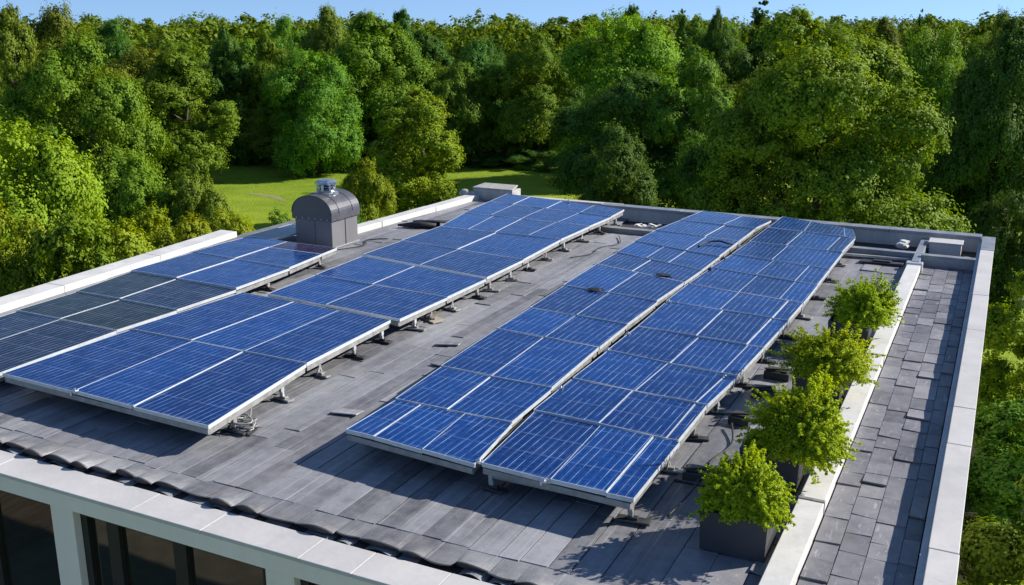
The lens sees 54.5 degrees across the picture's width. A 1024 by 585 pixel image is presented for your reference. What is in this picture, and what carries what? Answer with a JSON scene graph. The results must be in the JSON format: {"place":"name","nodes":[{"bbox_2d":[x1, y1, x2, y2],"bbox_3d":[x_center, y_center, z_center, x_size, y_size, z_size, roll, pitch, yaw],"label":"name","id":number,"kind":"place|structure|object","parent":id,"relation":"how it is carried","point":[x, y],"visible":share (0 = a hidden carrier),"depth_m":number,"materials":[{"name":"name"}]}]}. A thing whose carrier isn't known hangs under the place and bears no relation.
{"place":"outdoors","nodes":[
{"label":"outdoors","id":0,"kind":"place"},
{"bbox_2d":[0,0,1023,28],"label":"sky","id":1,"kind":"structure","parent":0,"point":[538,11],"materials":[{"name":"blue"}]},
{"bbox_2d":[142,156,1023,399],"bbox_3d":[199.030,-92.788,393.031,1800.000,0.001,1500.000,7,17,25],"label":"lawn","id":2,"kind":"structure","parent":0,"point":[237,183],"depth_m":88.83,"materials":[{"name":"green plant"}]},
{"bbox_2d":[0,1,61,162],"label":"tree","id":3,"kind":"object","parent":2,"relation":"on","point":[17,46],"visible":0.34,"depth_m":72.89,"materials":[{"name":"green plant"}]},
{"bbox_2d":[0,199,66,296],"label":"tree","id":4,"kind":"object","parent":2,"relation":"on","point":[12,273],"visible":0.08,"depth_m":31.88,"materials":[{"name":"green plant"}]},
{"bbox_2d":[5,193,116,295],"bbox_3d":[-13.264,2.415,31.894,6.954,11.293,6.781,2,15,6],"label":"bush","id":5,"kind":"object","parent":2,"relation":"on","point":[55,253],"visible":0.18,"depth_m":31.04,"materials":[{"name":"green plant"}]},
{"bbox_2d":[0,105,123,275],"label":"tree","id":6,"kind":"object","parent":2,"relation":"on","point":[59,177],"visible":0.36,"depth_m":37.33,"materials":[{"name":"green plant"}]},
{"bbox_2d":[0,0,150,161],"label":"tree","id":7,"kind":"object","parent":2,"relation":"on","point":[52,23],"visible":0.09,"depth_m":77.16,"materials":[{"name":"green plant"}]},
{"bbox_2d":[0,25,177,226],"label":"tree","id":8,"kind":"object","parent":2,"relation":"on","point":[62,80],"visible":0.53,"depth_m":58.65,"materials":[{"name":"green plant"}]},
{"bbox_2d":[69,216,162,275],"bbox_3d":[-14.827,1.126,38.714,5.798,8.161,5.500,1,15,3],"label":"bush","id":9,"kind":"object","parent":2,"relation":"on","point":[129,243],"visible":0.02,"depth_m":37.46,"materials":[{"name":"green plant"}]},
{"bbox_2d":[98,149,180,243],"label":"tree","id":10,"kind":"object","parent":2,"relation":"on","point":[134,193],"visible":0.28,"depth_m":52.97,"materials":[{"name":"green plant"}]},
{"bbox_2d":[126,196,176,246],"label":"bush","id":11,"kind":"object","parent":2,"relation":"on","point":[146,222],"visible":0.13,"depth_m":44.02,"materials":[{"name":"green plant"}]},
{"bbox_2d":[143,211,211,249],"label":"bush","id":12,"kind":"object","parent":2,"relation":"on","point":[192,229],"visible":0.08,"depth_m":43.12,"materials":[{"name":"green plant"}]},
{"bbox_2d":[139,47,244,188],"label":"tree","id":13,"kind":"object","parent":2,"relation":"on","point":[175,78],"visible":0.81,"depth_m":84.62,"materials":[{"name":"green plant"}]},
{"bbox_2d":[167,156,232,239],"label":"tree","id":14,"kind":"object","parent":2,"relation":"on","point":[195,193],"visible":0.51,"depth_m":53.19,"materials":[{"name":"green plant"}]},
{"bbox_2d":[197,25,254,165],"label":"tree","id":15,"kind":"object","parent":2,"relation":"on","point":[224,53],"visible":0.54,"depth_m":97.06,"materials":[{"name":"green plant"}]},
{"bbox_2d":[202,76,298,164],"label":"tree","id":16,"kind":"object","parent":2,"relation":"on","point":[249,134],"visible":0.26,"depth_m":97.53,"materials":[{"name":"green plant"}]},
{"bbox_2d":[246,30,290,165],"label":"tree","id":17,"kind":"object","parent":2,"relation":"on","point":[266,49],"visible":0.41,"depth_m":97.12,"materials":[{"name":"green plant"}]},
{"bbox_2d":[259,43,364,177],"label":"tree","id":18,"kind":"object","parent":2,"relation":"on","point":[313,128],"visible":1,"depth_m":91.28,"materials":[{"name":"green plant"}]},
{"bbox_2d":[338,156,397,222],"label":"tree","id":19,"kind":"object","parent":2,"relation":"on","point":[366,187],"visible":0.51,"depth_m":59.29,"materials":[{"name":"green plant"}]},
{"bbox_2d":[323,8,436,161],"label":"tree","id":20,"kind":"object","parent":2,"relation":"on","point":[368,55],"visible":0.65,"depth_m":97.51,"materials":[{"name":"green plant"}]},
{"bbox_2d":[360,85,467,216],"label":"tree","id":21,"kind":"object","parent":2,"relation":"on","point":[415,175],"visible":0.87,"depth_m":68.09,"materials":[{"name":"green plant"}]},
{"bbox_2d":[429,68,485,166],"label":"tree","id":22,"kind":"object","parent":2,"relation":"on","point":[466,111],"visible":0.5,"depth_m":96.14,"materials":[{"name":"green plant"}]},
{"bbox_2d":[0,194,995,584],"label":"house","id":23,"kind":"structure","parent":2,"relation":"on","point":[300,490],"depth_m":12.46,"materials":[{"name":"concrete"}]},
{"bbox_2d":[0,490,60,584],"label":"window","id":24,"kind":"structure","parent":23,"relation":"in","point":[28,554],"depth_m":12.97,"materials":[{"name":"black glass"}]},
{"bbox_2d":[0,251,335,381],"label":"mounting rack","id":25,"kind":"object","parent":23,"relation":"on","point":[266,282],"visible":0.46,"depth_m":20.96,"materials":[{"name":"metal"}]},
{"bbox_2d":[0,311,58,338],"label":"solar panel","id":26,"kind":"object","parent":25,"relation":"on","point":[16,322],"visible":0.87,"depth_m":17.65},
{"bbox_2d":[0,319,116,375],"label":"solar panel","id":27,"kind":"object","parent":25,"relation":"on","point":[35,344],"visible":0.99,"depth_m":16.58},
{"bbox_2d":[17,292,118,318],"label":"solar panel","id":28,"kind":"object","parent":25,"relation":"on","point":[66,305],"visible":1,"depth_m":18.68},
{"bbox_2d":[60,300,176,332],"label":"solar panel","id":29,"kind":"object","parent":25,"relation":"on","point":[119,315],"visible":0.94,"depth_m":18.05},
{"bbox_2d":[77,272,174,299],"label":"solar panel","id":30,"kind":"object","parent":25,"relation":"on","point":[123,285],"visible":1,"depth_m":20.07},
{"bbox_2d":[120,279,235,311],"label":"solar panel","id":31,"kind":"object","parent":25,"relation":"on","point":[178,295],"visible":1,"depth_m":19.40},
{"bbox_2d":[131,252,233,278],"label":"solar panel","id":32,"kind":"object","parent":25,"relation":"on","point":[181,265],"visible":1,"depth_m":21.65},
{"bbox_2d":[177,259,289,289],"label":"solar panel","id":33,"kind":"object","parent":25,"relation":"on","point":[235,274],"visible":1,"depth_m":20.92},
{"bbox_2d":[235,247,321,268],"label":"solar panel","id":34,"kind":"object","parent":25,"relation":"on","point":[290,259],"visible":1,"depth_m":22.46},
{"bbox_2d":[80,514,265,584],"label":"window","id":35,"kind":"structure","parent":23,"relation":"in","point":[115,554],"depth_m":11.96,"materials":[{"name":"black glass"}]},
{"bbox_2d":[5,324,392,435],"bbox_3d":[-4.665,1.070,16.292,4.322,0.311,5.381,7,17,25],"label":"mounting rack","id":36,"kind":"object","parent":23,"relation":"on","point":[281,396],"visible":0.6,"depth_m":14.39,"materials":[{"name":"metal"}]},
{"bbox_2d":[2,330,190,394],"bbox_3d":[-6.421,1.051,15.668,1.612,0.072,2.552,7,17,25],"label":"solar panel","id":37,"kind":"object","parent":36,"relation":"on","point":[76,368],"visible":0.94,"depth_m":15.49,"materials":[{"name":"glass"}]},
{"bbox_2d":[76,341,242,408],"bbox_3d":[-5.249,1.205,15.061,1.188,0.079,2.642,6,16,22],"label":"solar panel","id":38,"kind":"object","parent":36,"relation":"on","point":[138,383],"visible":1,"depth_m":14.88,"materials":[{"name":"glass"}]},
{"bbox_2d":[130,292,293,340],"bbox_3d":[-5.337,0.411,17.989,1.429,0.073,2.775,7,17,25],"label":"solar panel","id":39,"kind":"object","parent":36,"relation":"on","point":[198,321],"visible":1,"depth_m":17.83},
{"bbox_2d":[133,352,305,428],"bbox_3d":[-4.146,1.372,14.493,1.390,0.073,2.747,6,16,20],"label":"solar panel","id":40,"kind":"object","parent":36,"relation":"on","point":[211,397],"visible":1,"depth_m":14.28,"materials":[{"name":"glass"}]},
{"bbox_2d":[191,302,337,351],"bbox_3d":[-4.218,0.581,17.386,1.148,0.076,2.701,7,17,25],"label":"solar panel","id":41,"kind":"object","parent":36,"relation":"on","point":[244,335],"visible":0.93,"depth_m":17.25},
{"bbox_2d":[244,310,390,365],"bbox_3d":[-3.182,0.733,16.830,1.314,0.073,2.650,7,17,25],"label":"solar panel","id":42,"kind":"object","parent":36,"relation":"on","point":[307,344],"visible":1,"depth_m":16.67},
{"bbox_2d":[291,179,359,247],"bbox_3d":[-4.742,-2.050,25.354,1.241,1.680,1.223,7,17,25],"label":"chimney","id":43,"kind":"object","parent":23,"relation":"on","point":[327,212],"visible":0.97,"depth_m":24.99,"materials":[{"name":"grey metal"}]},
{"bbox_2d":[271,283,486,330],"bbox_3d":[-2.617,0.043,20.063,3.580,0.306,3.802,7,17,25],"label":"mounting rack","id":44,"kind":"object","parent":23,"relation":"on","point":[413,319],"visible":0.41,"depth_m":18.82,"materials":[{"name":"metal"}]},
{"bbox_2d":[268,275,370,307],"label":"solar panel","id":45,"kind":"object","parent":44,"relation":"on","point":[317,290],"visible":0.9,"depth_m":19.57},
{"bbox_2d":[316,256,412,284],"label":"solar panel","id":46,"kind":"object","parent":44,"relation":"on","point":[366,270],"visible":0.95,"depth_m":21.15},
{"bbox_2d":[326,284,446,321],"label":"solar panel","id":47,"kind":"object","parent":44,"relation":"on","point":[390,303],"visible":1,"depth_m":18.70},
{"bbox_2d":[372,266,485,298],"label":"solar panel","id":48,"kind":"object","parent":44,"relation":"on","point":[448,285],"visible":1,"depth_m":20.24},
{"bbox_2d":[368,212,622,291],"bbox_3d":[-0.261,-1.449,25.531,4.352,0.306,9.412,7,17,25],"label":"mounting rack","id":49,"kind":"object","parent":23,"relation":"on","point":[508,271],"visible":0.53,"depth_m":23.58,"materials":[{"name":"metal"}]},
{"bbox_2d":[363,240,456,266],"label":"solar panel","id":50,"kind":"object","parent":49,"relation":"on","point":[410,253],"visible":0.93,"depth_m":22.72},
{"bbox_2d":[402,226,495,248],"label":"solar panel","id":51,"kind":"object","parent":49,"relation":"on","point":[449,237],"visible":0.97,"depth_m":24.39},
{"bbox_2d":[420,249,523,279],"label":"solar panel","id":52,"kind":"object","parent":49,"relation":"on","point":[475,264],"visible":1,"depth_m":21.72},
{"bbox_2d":[459,233,560,260],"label":"solar panel","id":53,"kind":"object","parent":49,"relation":"on","point":[515,246],"visible":0.93,"depth_m":23.52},
{"bbox_2d":[347,223,769,473],"bbox_3d":[2.263,0.066,19.950,2.532,0.321,17.352,7,17,25],"label":"mounting rack","id":54,"kind":"object","parent":23,"relation":"on","point":[416,455],"visible":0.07,"depth_m":12.78,"materials":[{"name":"metal"}]},
{"bbox_2d":[346,400,420,439],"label":"solar panel","id":55,"kind":"object","parent":54,"relation":"on","point":[372,425],"visible":0.94,"depth_m":13.18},
{"bbox_2d":[374,405,462,453],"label":"solar panel","id":56,"kind":"object","parent":54,"relation":"on","point":[418,428],"visible":0.94,"depth_m":12.89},
{"bbox_2d":[395,367,489,409],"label":"solar panel","id":57,"kind":"object","parent":54,"relation":"on","point":[444,388],"visible":1,"depth_m":14.28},
{"bbox_2d":[422,413,511,467],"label":"solar panel","id":58,"kind":"object","parent":54,"relation":"on","point":[467,439],"visible":1,"depth_m":12.53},
{"bbox_2d":[441,329,542,376],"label":"solar panel","id":59,"kind":"object","parent":54,"relation":"on","point":[492,353],"visible":1,"depth_m":15.84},
{"bbox_2d":[447,377,551,424],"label":"solar panel","id":60,"kind":"object","parent":54,"relation":"on","point":[507,401],"visible":1,"depth_m":13.85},
{"bbox_2d":[497,308,573,337],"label":"solar panel","id":61,"kind":"object","parent":54,"relation":"on","point":[537,322],"visible":0.94,"depth_m":17.41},
{"bbox_2d":[492,338,598,389],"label":"solar panel","id":62,"kind":"object","parent":54,"relation":"on","point":[548,363],"visible":1,"depth_m":15.33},
{"bbox_2d":[530,285,606,315],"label":"solar panel","id":63,"kind":"object","parent":54,"relation":"on","point":[570,300],"visible":0.9,"depth_m":18.81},
{"bbox_2d":[545,315,626,349],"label":"solar panel","id":64,"kind":"object","parent":54,"relation":"on","point":[600,334],"visible":1,"depth_m":16.91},
{"bbox_2d":[564,264,637,292],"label":"solar panel","id":65,"kind":"object","parent":54,"relation":"on","point":[607,278],"visible":0.99,"depth_m":20.42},
{"bbox_2d":[577,293,657,326],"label":"solar panel","id":66,"kind":"object","parent":54,"relation":"on","point":[620,309],"visible":1,"depth_m":18.25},
{"bbox_2d":[608,272,683,301],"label":"solar panel","id":67,"kind":"object","parent":54,"relation":"on","point":[647,286],"visible":1,"depth_m":19.70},
{"bbox_2d":[633,260,701,284],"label":"solar panel","id":68,"kind":"object","parent":54,"relation":"on","point":[685,275],"visible":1,"depth_m":21.11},
{"bbox_2d":[481,242,853,525],"bbox_3d":[4.372,0.314,19.043,2.598,0.321,17.570,7,17,25],"label":"mounting rack","id":69,"kind":"object","parent":23,"relation":"on","point":[629,517],"visible":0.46,"depth_m":11.97,"materials":[{"name":"metal"}]},
{"bbox_2d":[482,411,598,483],"bbox_3d":[0.372,1.909,12.471,1.042,0.080,1.820,7,17,25],"label":"solar panel","id":70,"kind":"object","parent":69,"relation":"on","point":[536,446],"visible":0.93,"depth_m":12.35,"materials":[{"name":"glass"}]},
{"bbox_2d":[534,379,632,424],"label":"solar panel","id":71,"kind":"object","parent":69,"relation":"on","point":[586,402],"visible":0.97,"depth_m":13.79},
{"bbox_2d":[550,425,652,495],"bbox_3d":[1.104,2.007,12.073,0.772,0.078,1.796,7,17,25],"label":"solar panel","id":72,"kind":"object","parent":69,"relation":"on","point":[600,460],"visible":1,"depth_m":11.95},
{"bbox_2d":[573,351,666,390],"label":"solar panel","id":73,"kind":"object","parent":69,"relation":"on","point":[620,370],"visible":0.94,"depth_m":15.01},
{"bbox_2d":[606,437,679,502],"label":"solar panel","id":74,"kind":"object","parent":69,"relation":"on","point":[638,475],"visible":1,"depth_m":11.70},
{"bbox_2d":[599,391,694,438],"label":"solar panel","id":75,"kind":"object","parent":69,"relation":"on","point":[649,414],"visible":0.94,"depth_m":13.34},
{"bbox_2d":[609,326,697,363],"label":"solar panel","id":76,"kind":"object","parent":69,"relation":"on","point":[656,345],"visible":1,"depth_m":16.23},
{"bbox_2d":[638,302,722,336],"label":"solar panel","id":77,"kind":"object","parent":69,"relation":"on","point":[685,319],"visible":1,"depth_m":17.66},
{"bbox_2d":[635,363,726,403],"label":"solar panel","id":78,"kind":"object","parent":69,"relation":"on","point":[682,383],"visible":0.93,"depth_m":14.50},
{"bbox_2d":[666,284,738,308],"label":"solar panel","id":79,"kind":"object","parent":69,"relation":"on","point":[700,296],"visible":0.91,"depth_m":19.09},
{"bbox_2d":[670,338,747,372],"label":"solar panel","id":80,"kind":"object","parent":69,"relation":"on","point":[710,355],"visible":0.94,"depth_m":15.73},
{"bbox_2d":[689,268,756,291],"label":"solar panel","id":81,"kind":"object","parent":69,"relation":"on","point":[725,280],"visible":0.92,"depth_m":20.35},
{"bbox_2d":[696,310,770,344],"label":"solar panel","id":82,"kind":"object","parent":69,"relation":"on","point":[734,327],"visible":1,"depth_m":17.14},
{"bbox_2d":[720,292,787,318],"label":"solar panel","id":83,"kind":"object","parent":69,"relation":"on","point":[755,305],"visible":1,"depth_m":18.46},
{"bbox_2d":[772,246,842,270],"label":"solar panel","id":84,"kind":"object","parent":69,"relation":"on","point":[825,259],"visible":1,"depth_m":22.31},
{"bbox_2d":[699,503,776,562],"bbox_3d":[2.460,2.497,10.751,0.720,0.460,0.640,7,17,25],"label":"planter","id":85,"kind":"object","parent":23,"relation":"on","point":[752,540],"visible":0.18,"depth_m":10.49,"materials":[{"name":"concrete"}]},
{"bbox_2d":[688,439,798,531],"bbox_3d":[2.563,2.042,10.701,1.132,0.893,1.236,7,17,25],"label":"shrub","id":86,"kind":"object","parent":85,"relation":"in","point":[750,487],"visible":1,"depth_m":10.37,"materials":[{"name":"green plant"}]},
{"bbox_2d":[739,434,804,492],"bbox_3d":[3.236,2.076,12.291,0.720,0.460,0.650,7,17,25],"label":"planter","id":87,"kind":"object","parent":23,"relation":"on","point":[788,472],"visible":0.1,"depth_m":11.94,"materials":[{"name":"concrete"}]},
{"bbox_2d":[735,371,862,483],"bbox_3d":[3.584,1.520,12.074,1.488,1.105,1.424,-15,21,-43],"label":"shrub","id":88,"kind":"object","parent":87,"relation":"in","point":[806,428],"visible":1,"depth_m":11.76,"materials":[{"name":"green plant"}]},
{"bbox_2d":[792,373,844,407],"bbox_3d":[4.612,1.369,14.920,0.700,0.440,0.650,7,17,25],"label":"planter","id":89,"kind":"object","parent":23,"relation":"on","point":[800,382],"visible":0.06,"depth_m":14.70,"materials":[{"name":"concrete"}]},
{"bbox_2d":[763,321,886,394],"bbox_3d":[4.861,0.871,14.755,1.713,0.906,1.481,-7,17,-25],"label":"shrub","id":90,"kind":"object","parent":89,"relation":"in","point":[842,358],"visible":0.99,"depth_m":14.52,"materials":[{"name":"green plant"}]},
{"bbox_2d":[828,314,871,347],"bbox_3d":[5.970,0.659,17.557,0.680,0.420,0.650,7,17,25],"label":"planter","id":91,"kind":"object","parent":23,"relation":"on","point":[865,335],"visible":0.18,"depth_m":17.29,"materials":[{"name":"concrete"}]},
{"bbox_2d":[822,268,904,332],"bbox_3d":[6.219,0.161,17.314,1.316,1.203,1.179,-1,15,-2],"label":"shrub","id":92,"kind":"object","parent":91,"relation":"in","point":[863,304],"visible":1,"depth_m":17.13,"materials":[{"name":"green plant"}]},
{"bbox_2d":[570,121,660,206],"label":"tree","id":93,"kind":"object","parent":2,"relation":"on","point":[608,168],"visible":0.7,"depth_m":60.86,"materials":[{"name":"green plant"}]},
{"bbox_2d":[555,7,685,159],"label":"tree","id":94,"kind":"object","parent":2,"relation":"on","point":[653,50],"visible":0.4,"depth_m":85.51,"materials":[{"name":"green plant"}]},
{"bbox_2d":[546,65,704,208],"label":"tree","id":95,"kind":"object","parent":2,"relation":"on","point":[624,101],"visible":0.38,"depth_m":70.80,"materials":[{"name":"green plant"}]},
{"bbox_2d":[638,39,737,209],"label":"tree","id":96,"kind":"object","parent":2,"relation":"on","point":[699,70],"visible":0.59,"depth_m":68.72,"materials":[{"name":"green plant"}]},
{"bbox_2d":[672,94,762,215],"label":"tree","id":97,"kind":"object","parent":2,"relation":"on","point":[687,167],"visible":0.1,"depth_m":57.16,"materials":[{"name":"green plant"}]},
{"bbox_2d":[678,4,977,233],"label":"tree","id":98,"kind":"object","parent":2,"relation":"on","point":[821,84],"visible":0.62,"depth_m":45.40,"materials":[{"name":"green plant"}]},
{"bbox_2d":[875,18,967,206],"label":"tree","id":99,"kind":"object","parent":2,"relation":"on","point":[930,69],"visible":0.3,"depth_m":72.48,"materials":[{"name":"green plant"}]},
{"bbox_2d":[921,8,1023,235],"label":"tree","id":100,"kind":"object","parent":2,"relation":"on","point":[989,134],"visible":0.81,"depth_m":54.14,"materials":[{"name":"green plant"}]},
{"bbox_2d":[956,407,1023,584],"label":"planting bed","id":101,"kind":"object","parent":2,"relation":"on","point":[960,575],"depth_m":28.84,"materials":[{"name":"green plant"}]},
{"bbox_2d":[957,474,1023,584],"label":"tree","id":102,"kind":"object","parent":101,"relation":"on","point":[993,553],"visible":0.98,"depth_m":19.62,"materials":[{"name":"green plant"}]},
{"bbox_2d":[962,395,1023,539],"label":"tree","id":103,"kind":"object","parent":101,"relation":"on","point":[991,491],"visible":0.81,"depth_m":24.63,"materials":[{"name":"green plant"}]},
{"bbox_2d":[972,269,1023,458],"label":"tree","id":104,"kind":"object","parent":101,"relation":"on","point":[1002,327],"visible":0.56,"depth_m":30.67,"materials":[{"name":"green plant"}]},
{"bbox_2d":[965,186,1023,321],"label":"tree","id":105,"kind":"object","parent":2,"relation":"on","point":[993,218],"visible":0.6,"depth_m":46.74,"materials":[{"name":"green plant"}]},
{"bbox_2d":[223,65,1023,197],"bbox_3d":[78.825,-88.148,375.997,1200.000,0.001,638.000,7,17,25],"label":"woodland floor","id":106,"kind":"structure","parent":0,"point":[499,153],"depth_m":108.07,"materials":[{"name":"green plant"}]},
{"bbox_2d":[88,16,147,75],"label":"tree","id":107,"kind":"object","parent":106,"relation":"on","point":[111,30],"visible":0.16,"depth_m":125.80,"materials":[{"name":"green plant"}]},
{"bbox_2d":[103,42,188,82],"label":"tree","id":108,"kind":"object","parent":106,"relation":"on","point":[133,57],"visible":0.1,"depth_m":112.35,"materials":[{"name":"green plant"}]},
{"bbox_2d":[294,3,363,144],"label":"tree","id":109,"kind":"object","parent":106,"relation":"on","point":[330,33],"visible":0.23,"depth_m":105.73,"materials":[{"name":"green plant"}]},
{"bbox_2d":[414,60,511,160],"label":"tree","id":110,"kind":"object","parent":106,"relation":"on","point":[486,130],"visible":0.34,"depth_m":99.98,"materials":[{"name":"green plant"}]},
{"bbox_2d":[445,37,505,153],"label":"tree","id":111,"kind":"object","parent":106,"relation":"on","point":[475,55],"visible":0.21,"depth_m":105.81,"materials":[{"name":"green plant"}]},
{"bbox_2d":[9,8,1023,71],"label":"wood","id":112,"kind":"object","parent":106,"relation":"on","point":[511,30],"visible":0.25,"depth_m":156.77,"materials":[{"name":"green plant"}]},
{"bbox_2d":[477,28,578,163],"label":"tree","id":113,"kind":"object","parent":106,"relation":"on","point":[520,114],"visible":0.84,"depth_m":97.38,"materials":[{"name":"green plant"}]},
{"bbox_2d":[695,26,753,89],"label":"tree","id":114,"kind":"object","parent":106,"relation":"on","point":[732,72],"visible":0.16,"depth_m":111.24,"materials":[{"name":"green plant"}]},
{"bbox_2d":[730,0,777,90],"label":"tree","id":115,"kind":"object","parent":106,"relation":"on","point":[745,68],"visible":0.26,"depth_m":105.42,"materials":[{"name":"green plant"}]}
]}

